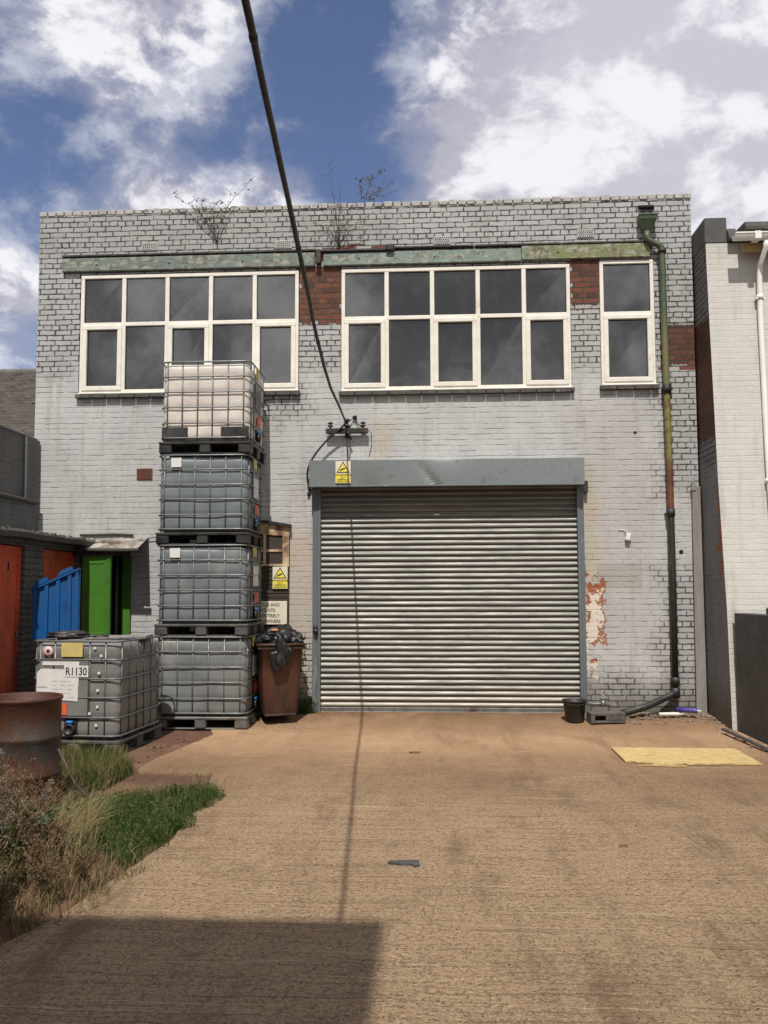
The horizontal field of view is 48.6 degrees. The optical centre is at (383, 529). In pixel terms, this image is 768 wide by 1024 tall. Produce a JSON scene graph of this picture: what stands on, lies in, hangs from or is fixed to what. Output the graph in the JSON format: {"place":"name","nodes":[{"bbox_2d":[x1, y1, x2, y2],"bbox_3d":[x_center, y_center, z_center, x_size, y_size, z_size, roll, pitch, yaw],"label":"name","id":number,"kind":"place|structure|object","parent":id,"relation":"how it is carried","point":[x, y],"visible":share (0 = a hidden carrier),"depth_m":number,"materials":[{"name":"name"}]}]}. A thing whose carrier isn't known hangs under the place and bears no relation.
{"place":"outdoors","nodes":[
{"label":"outdoors","id":0,"kind":"place"},
{"bbox_2d":[0,369,35,436],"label":"neighbour house","id":1,"kind":"structure","parent":0,"point":[17,397],"depth_m":15.41,"materials":[{"name":"brick"}]},
{"bbox_2d":[0,788,151,945],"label":"dry grass","id":2,"kind":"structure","parent":0,"point":[40,905],"depth_m":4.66,"materials":[{"name":"brown plant"}]},
{"bbox_2d":[60,737,138,792],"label":"grass","id":3,"kind":"structure","parent":0,"point":[82,766],"depth_m":7.71,"materials":[{"name":"green plant"}]},
{"bbox_2d":[0,720,212,944],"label":"soil","id":4,"kind":"structure","parent":0,"point":[163,740],"depth_m":7.45,"materials":[{"name":"brown soil"}]},
{"bbox_2d":[0,808,9,859],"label":"dry weed","id":5,"kind":"object","parent":4,"relation":"on","point":[0,827],"visible":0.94,"depth_m":4.65,"materials":[{"name":"brown plant"}]},
{"bbox_2d":[0,748,9,842],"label":"thistle","id":6,"kind":"object","parent":4,"relation":"on","point":[0,793],"visible":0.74,"depth_m":5.25,"materials":[{"name":"brown plant"}]},
{"bbox_2d":[0,838,12,883],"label":"dry weed","id":7,"kind":"object","parent":4,"relation":"on","point":[3,863],"visible":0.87,"depth_m":4.42,"materials":[{"name":"brown plant"}]},
{"bbox_2d":[0,754,14,803],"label":"dry weed","id":8,"kind":"object","parent":4,"relation":"on","point":[4,780],"visible":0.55,"depth_m":5.65,"materials":[{"name":"brown plant"}]},
{"bbox_2d":[0,862,22,920],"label":"dry weed","id":9,"kind":"object","parent":4,"relation":"on","point":[3,900],"visible":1,"depth_m":4.19,"materials":[{"name":"brown plant"}]},
{"bbox_2d":[0,784,26,893],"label":"thistle","id":10,"kind":"object","parent":4,"relation":"on","point":[9,827],"visible":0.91,"depth_m":4.88,"materials":[{"name":"brown plant"}]},
{"bbox_2d":[0,800,32,912],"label":"weeds","id":11,"kind":"object","parent":4,"relation":"on","point":[6,863],"visible":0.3,"depth_m":4.88,"materials":[{"name":"brown plant"}]},
{"bbox_2d":[0,771,33,854],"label":"dry weed","id":12,"kind":"object","parent":4,"relation":"on","point":[9,796],"visible":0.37,"depth_m":5.54,"materials":[{"name":"brown plant"}]},
{"bbox_2d":[0,738,35,807],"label":"dry weed","id":13,"kind":"object","parent":4,"relation":"on","point":[22,771],"visible":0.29,"depth_m":5.97,"materials":[{"name":"brown plant"}]},
{"bbox_2d":[2,765,33,819],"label":"dry weed","id":14,"kind":"object","parent":4,"relation":"on","point":[15,783],"visible":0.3,"depth_m":5.82,"materials":[{"name":"brown plant"}]},
{"bbox_2d":[3,803,43,884],"bbox_3d":[-2.116,1.836,4.996,0.235,0.476,0.212,2,-5,-32],"label":"dry weed","id":15,"kind":"object","parent":4,"relation":"on","point":[30,827],"visible":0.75,"depth_m":4.97,"materials":[{"name":"brown plant"}]},
{"bbox_2d":[7,795,45,838],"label":"dry weed","id":16,"kind":"object","parent":4,"relation":"on","point":[12,809],"visible":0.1,"depth_m":5.20,"materials":[{"name":"brown plant"}]},
{"bbox_2d":[0,692,63,808],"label":"oil drum","id":17,"kind":"object","parent":4,"relation":"on","point":[30,725],"visible":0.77,"depth_m":6.40,"materials":[{"name":"paint"}]},
{"bbox_2d":[0,775,68,882],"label":"thistle","id":18,"kind":"object","parent":4,"relation":"on","point":[24,803],"visible":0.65,"depth_m":5.10,"materials":[{"name":"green plant"}]},
{"bbox_2d":[20,830,72,896],"bbox_3d":[-1.918,1.852,4.753,0.228,0.409,0.291,-1,-4,14],"label":"dry weed","id":19,"kind":"object","parent":4,"relation":"on","point":[32,849],"visible":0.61,"depth_m":4.74,"materials":[{"name":"brown plant"}]},
{"bbox_2d":[0,525,95,693],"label":"brick shed","id":20,"kind":"structure","parent":4,"relation":"on","point":[28,559],"depth_m":9.88,"materials":[{"name":"grey brick"}]},
{"bbox_2d":[0,545,20,693],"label":"door","id":21,"kind":"structure","parent":20,"relation":"in","point":[9,580],"depth_m":9.66,"materials":[{"name":"red paint"}]},
{"bbox_2d":[42,549,74,642],"bbox_3d":[-4.203,1.376,10.842,0.056,2.215,1.010,0,-4,3],"label":"door","id":22,"kind":"structure","parent":20,"relation":"in","point":[54,561],"depth_m":10.85,"materials":[{"name":"red paint"}]},
{"bbox_2d":[25,838,71,907],"bbox_3d":[-1.820,1.877,4.608,0.241,0.337,0.256,0,-4,3],"label":"dry weed","id":23,"kind":"object","parent":4,"relation":"on","point":[43,875],"visible":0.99,"depth_m":4.60,"materials":[{"name":"brown plant"}]},
{"bbox_2d":[26,784,70,835],"bbox_3d":[-2.223,1.887,5.554,0.290,0.457,0.305,0,-4,3],"label":"dry weed","id":24,"kind":"object","parent":4,"relation":"on","point":[43,803],"visible":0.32,"depth_m":5.59,"materials":[{"name":"brown plant"}]},
{"bbox_2d":[28,765,72,813],"bbox_3d":[-2.327,1.887,5.873,0.294,0.504,0.268,0,-4,3],"label":"dry weed","id":25,"kind":"object","parent":4,"relation":"on","point":[39,790],"visible":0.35,"depth_m":5.87,"materials":[{"name":"brown plant"}]},
{"bbox_2d":[39,813,76,866],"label":"dry weed","id":26,"kind":"object","parent":4,"relation":"on","point":[60,829],"visible":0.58,"depth_m":5.16,"materials":[{"name":"brown plant"}]},
{"bbox_2d":[57,748,105,822],"bbox_3d":[-2.200,1.867,6.202,0.358,0.558,0.032,1,-4,-17],"label":"broken stick","id":27,"kind":"object","parent":4,"relation":"on","point":[71,776],"visible":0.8,"depth_m":6.18,"materials":[{"name":"brown wood"}]},
{"bbox_2d":[8,776,156,851],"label":"dry grass","id":28,"kind":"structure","parent":4,"relation":"on","point":[75,816],"depth_m":5.84,"materials":[{"name":"plant"}]},
{"bbox_2d":[66,838,108,891],"bbox_3d":[-1.706,1.913,4.851,0.254,0.299,0.218,3,-5,-33],"label":"dry weed","id":29,"kind":"object","parent":4,"relation":"on","point":[90,861],"visible":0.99,"depth_m":4.84,"materials":[{"name":"brown plant"}]},
{"bbox_2d":[34,635,161,753],"bbox_3d":[-3.175,1.790,9.470,1.004,1.224,1.199,-1,-4,7],"label":"caged tank","id":30,"kind":"object","parent":4,"relation":"on","point":[107,689],"visible":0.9,"depth_m":8.94,"materials":[{"name":"grey plastic"}]},
{"bbox_2d":[31,566,80,638],"bbox_3d":[-3.815,0.847,9.876,0.545,0.830,0.070,-2,-10,-5],"label":"blue panel","id":31,"kind":"object","parent":30,"relation":"on","point":[55,604],"visible":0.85,"depth_m":9.86,"materials":[{"name":"plastic"}]},
{"bbox_2d":[46,630,90,639],"bbox_3d":[-3.598,1.198,9.662,0.528,0.108,0.289,0,-4,3],"label":"rubbish bag","id":32,"kind":"object","parent":30,"relation":"on","point":[72,634],"visible":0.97,"depth_m":9.58,"materials":[{"name":"black plastic"}]},
{"bbox_2d":[83,634,152,638],"bbox_3d":[-2.968,1.209,9.626,0.657,0.022,0.630,0,-4,3],"label":"flat cardboard","id":33,"kind":"object","parent":30,"relation":"on","point":[130,636],"visible":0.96,"depth_m":9.45,"materials":[{"name":"white cardboard"}]},
{"bbox_2d":[7,775,227,874],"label":"grass","id":34,"kind":"structure","parent":4,"relation":"on","point":[151,823],"depth_m":6.13,"materials":[{"name":"green plant"}]},
{"bbox_2d":[59,729,202,873],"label":"stones","id":35,"kind":"object","parent":4,"relation":"on","point":[146,761],"visible":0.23,"depth_m":8.93,"materials":[{"name":"stone"}]},
{"bbox_2d":[155,632,261,729],"bbox_3d":[-2.221,1.905,10.946,1.199,1.166,1.004,0,-4,3],"label":"caged tank","id":36,"kind":"object","parent":4,"relation":"on","point":[204,682],"visible":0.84,"depth_m":10.48,"materials":[{"name":"plastic"}]},
{"bbox_2d":[154,544,263,635],"bbox_3d":[-2.219,0.772,11.018,1.199,1.166,1.004,0,-4,4],"label":"caged tank","id":37,"kind":"object","parent":36,"relation":"on","point":[207,589],"visible":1,"depth_m":10.56,"materials":[{"name":"grey plastic"}]},
{"bbox_2d":[155,454,263,547],"bbox_3d":[-2.232,-0.359,11.111,1.199,1.166,1.004,0,-4,3],"label":"caged tank","id":38,"kind":"object","parent":37,"relation":"on","point":[210,500],"visible":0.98,"depth_m":10.65,"materials":[{"name":"grey plastic"}]},
{"bbox_2d":[159,360,266,464],"bbox_3d":[-2.210,-1.521,11.194,1.199,1.214,1.004,0,-4,4],"label":"caged tank","id":39,"kind":"object","parent":38,"relation":"on","point":[212,409],"visible":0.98,"depth_m":10.73,"materials":[{"name":"white plastic"}]},
{"bbox_2d":[64,756,221,806],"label":"dry grass","id":40,"kind":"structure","parent":0,"point":[193,771],"depth_m":7.04,"materials":[{"name":"plant"}]},
{"bbox_2d":[0,712,767,1023],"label":"concrete yard","id":41,"kind":"structure","parent":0,"point":[295,880],"depth_m":4.78,"materials":[{"name":"brown concrete"}]},
{"bbox_2d":[254,624,306,716],"bbox_3d":[-1.375,1.842,11.030,0.675,1.240,0.842,1,-4,-17],"label":"wheelie bin","id":42,"kind":"object","parent":41,"relation":"on","point":[279,652],"visible":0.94,"depth_m":10.77,"materials":[{"name":"brown plastic"}]},
{"bbox_2d":[298,696,319,713],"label":"leafy weed","id":43,"kind":"object","parent":41,"relation":"on","point":[303,708],"visible":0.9,"depth_m":11.33,"materials":[{"name":"green plant"}]},
{"bbox_2d":[388,860,419,866],"bbox_3d":[0.122,2.058,5.241,0.200,0.012,0.110,0,-4,3],"label":"scrap cloth","id":44,"kind":"object","parent":41,"relation":"on","point":[414,863],"visible":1,"depth_m":5.24,"materials":[{"name":"grey fabric"}]},
{"bbox_2d":[562,698,586,722],"bbox_3d":[2.424,2.299,10.804,0.316,0.275,0.324,0,-4,3],"label":"bucket","id":45,"kind":"object","parent":41,"relation":"on","point":[574,710],"visible":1,"depth_m":10.70,"materials":[{"name":"black plastic"}]},
{"bbox_2d":[586,697,609,706],"bbox_3d":[2.711,2.213,10.929,0.374,0.120,0.082,-2,-4,18],"label":"tap fitting","id":46,"kind":"object","parent":41,"relation":"on","point":[602,703],"visible":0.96,"depth_m":10.88,"materials":[{"name":"silver metal"}]},
{"bbox_2d":[586,711,625,723],"bbox_3d":[2.801,2.366,10.734,0.440,0.130,0.200,0,-4,-5],"label":"concrete block","id":47,"kind":"object","parent":41,"relation":"on","point":[594,717],"depth_m":10.65,"materials":[{"name":"grey concrete"}]},
{"bbox_2d":[637,764,687,766],"bbox_3d":[2.668,2.263,8.150,0.469,0.010,0.036,-1,-4,10],"label":"board splinter","id":48,"kind":"object","parent":41,"relation":"on","point":[664,765],"visible":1,"depth_m":8.13,"materials":[{"name":"yellow wood"}]},
{"bbox_2d":[659,712,682,715],"bbox_3d":[3.690,2.371,10.915,0.315,0.048,0.048,0,-4,-1],"label":"sealant tube","id":49,"kind":"object","parent":41,"relation":"on","point":[669,714],"visible":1,"depth_m":10.90,"materials":[{"name":"plastic"}]},
{"bbox_2d":[611,747,762,764],"bbox_3d":[3.032,2.291,8.599,1.305,0.014,0.863,0,-4,3],"label":"strand board","id":50,"kind":"object","parent":41,"relation":"on","point":[692,756],"visible":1,"depth_m":8.54,"materials":[{"name":"yellow wood"}]},
{"bbox_2d":[676,707,701,712],"bbox_3d":[3.917,2.320,10.911,0.315,0.060,0.060,-3,-5,31],"label":"sealant tube","id":51,"kind":"object","parent":41,"relation":"on","point":[688,710],"visible":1,"depth_m":10.90,"materials":[{"name":"plastic"}]},
{"bbox_2d":[691,478,706,713],"bbox_3d":[4.166,0.861,11.262,0.135,3.120,0.040,0,-4,3],"label":"wall plank","id":52,"kind":"object","parent":41,"relation":"on","point":[700,672],"depth_m":11.25,"materials":[{"name":"grey wood"}]},
{"bbox_2d":[721,728,767,750],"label":"timber batten","id":53,"kind":"object","parent":41,"relation":"on","point":[746,739],"visible":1,"depth_m":9.36,"materials":[{"name":"wood"}]},
{"bbox_2d":[0,0,767,368],"label":"sky","id":54,"kind":"structure","parent":0,"point":[107,105],"materials":[{"name":"blue"}]},
{"bbox_2d":[691,218,767,730],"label":"cream building","id":55,"kind":"structure","parent":0,"point":[730,285],"depth_m":10.87,"materials":[{"name":"paint"}]},
{"label":"ground","id":56,"kind":"structure","parent":0,"visible":0},
{"bbox_2d":[0,425,39,531],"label":"boundary wall","id":57,"kind":"structure","parent":56,"relation":"on","point":[19,474],"depth_m":11.40,"materials":[{"name":"grey brick"}]},
{"bbox_2d":[34,193,698,715],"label":"workshop building","id":58,"kind":"structure","parent":56,"relation":"on","point":[476,545],"depth_m":11.70,"materials":[{"name":"brick"}]},
{"bbox_2d":[69,533,147,634],"bbox_3d":[-3.774,1.287,11.464,1.078,2.521,0.556,0,-4,3],"label":"lean to porch","id":59,"kind":"object","parent":58,"relation":"attached to","point":[106,587],"visible":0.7,"depth_m":11.33,"materials":[{"name":"wood"}]},
{"bbox_2d":[81,555,111,634],"bbox_3d":[-3.829,1.404,11.272,0.400,2.180,0.063,-1,-4,6],"label":"door leaf","id":60,"kind":"structure","parent":59,"relation":"in","point":[96,570],"depth_m":11.30,"materials":[{"name":"green paint"}]},
{"bbox_2d":[75,271,299,398],"bbox_3d":[-2.753,-2.741,11.971,3.182,1.785,0.133,0,-4,3],"label":"window","id":61,"kind":"structure","parent":58,"relation":"in","point":[119,391],"depth_m":11.97,"materials":[{"name":"white plastic"}]},
{"bbox_2d":[172,176,254,242],"bbox_3d":[-2.400,-4.524,12.004,1.183,0.923,0.222,0,-4,3],"label":"rooftop shrub","id":62,"kind":"object","parent":58,"relation":"on","point":[216,240],"visible":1,"depth_m":12.01,"materials":[{"name":"brown plant"}]},
{"bbox_2d":[231,520,291,635],"bbox_3d":[-1.691,1.133,11.586,0.850,2.695,0.104,0,-4,3],"label":"side door","id":63,"kind":"structure","parent":58,"relation":"in","point":[275,552],"depth_m":11.63,"materials":[{"name":"beige paint"}]},
{"bbox_2d":[258,601,286,623],"bbox_3d":[-1.643,1.131,11.562,0.650,0.315,0.014,0,-4,3],"label":"notice sign","id":64,"kind":"object","parent":58,"relation":"attached to","point":[273,612],"visible":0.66,"depth_m":11.55,"materials":[{"name":"white plastic"}]},
{"bbox_2d":[272,567,287,588],"bbox_3d":[-1.419,0.657,11.586,0.208,0.300,0.011,0,-4,3],"label":"warning sign","id":65,"kind":"object","parent":58,"relation":"attached to","point":[280,578],"visible":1,"depth_m":11.58,"materials":[{"name":"yellow plastic"}]},
{"bbox_2d":[311,160,370,246],"bbox_3d":[-0.598,-4.596,11.908,0.848,1.286,0.237,0,-4,0],"label":"rooftop shrub","id":66,"kind":"object","parent":58,"relation":"on","point":[338,238],"visible":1,"depth_m":11.87,"materials":[{"name":"brown plant"}]},
{"bbox_2d":[335,461,350,482],"bbox_3d":[-0.552,-0.773,11.439,0.208,0.300,0.011,0,-4,3],"label":"warning sign","id":67,"kind":"object","parent":58,"relation":"attached to","point":[343,471],"visible":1,"depth_m":11.44,"materials":[{"name":"yellow plastic"}]},
{"bbox_2d":[326,415,371,459],"bbox_3d":[-0.483,-1.272,11.682,0.624,0.620,0.132,0,-4,3],"label":"cable bracket","id":68,"kind":"object","parent":58,"relation":"attached to","point":[347,430],"visible":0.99,"depth_m":11.65,"materials":[{"name":"black metal"}]},
{"bbox_2d":[241,0,346,420],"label":"overhead cable","id":69,"kind":"object","parent":68,"relation":"attached to","point":[251,27],"visible":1,"depth_m":3.56,"materials":[{"name":"black rubber"}]},
{"bbox_2d":[306,421,345,495],"bbox_3d":[-0.794,-0.972,11.627,0.565,1.016,0.109,-1,-4,16],"label":"drop cable","id":70,"kind":"object","parent":68,"relation":"attached to","point":[320,447],"visible":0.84,"depth_m":11.63,"materials":[{"name":"black rubber"}]},
{"bbox_2d":[351,379,359,382],"bbox_3d":[-0.397,-2.033,11.906,0.120,0.150,0.050,0,-4,3],"label":"paper box","id":71,"kind":"object","parent":58,"relation":"on","point":[355,380],"visible":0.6,"depth_m":11.88,"materials":[{"name":"grey paper"}]},
{"bbox_2d":[365,379,375,382],"bbox_3d":[-0.188,-2.029,11.894,0.140,0.140,0.050,0,-4,3],"label":"paper box","id":72,"kind":"object","parent":58,"relation":"on","point":[370,380],"visible":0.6,"depth_m":11.87,"materials":[{"name":"grey paper"}]},
{"bbox_2d":[355,169,396,201],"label":"rooftop shrub","id":73,"kind":"object","parent":58,"relation":"on","point":[360,180],"visible":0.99,"depth_m":12.03,"materials":[{"name":"brown plant"}]},
{"bbox_2d":[339,264,574,395],"bbox_3d":[0.985,-2.757,11.757,3.223,1.805,0.134,0,-4,3],"label":"window","id":74,"kind":"structure","parent":58,"relation":"in","point":[528,385],"depth_m":11.74,"materials":[{"name":"white plastic"}]},
{"bbox_2d":[453,378,461,381],"bbox_3d":[1.020,-2.038,11.825,0.120,0.140,0.050,0,-4,3],"label":"paper box","id":75,"kind":"object","parent":58,"relation":"on","point":[456,379],"visible":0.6,"depth_m":11.80,"materials":[{"name":"grey paper"}]},
{"bbox_2d":[503,373,512,384],"bbox_3d":[1.719,-2.067,11.787,0.120,0.190,0.050,0,-4,3],"label":"paper box","id":76,"kind":"object","parent":58,"relation":"on","point":[507,378],"visible":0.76,"depth_m":11.76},
{"bbox_2d":[518,375,521,383],"bbox_3d":[1.889,-2.058,11.777,0.060,0.170,0.050,0,-4,3],"label":"paper box","id":77,"kind":"object","parent":58,"relation":"on","point":[519,379],"visible":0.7,"depth_m":11.75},
{"bbox_2d":[599,259,659,390],"bbox_3d":[3.332,-2.803,11.626,0.792,1.815,0.133,0,-4,3],"label":"window","id":78,"kind":"structure","parent":58,"relation":"in","point":[607,382],"depth_m":11.60,"materials":[{"name":"white plastic"}]},
{"bbox_2d":[734,607,767,744],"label":"wall","id":79,"kind":"structure","parent":56,"relation":"on","point":[751,640],"depth_m":9.75,"materials":[{"name":"grey metal"}]}
]}

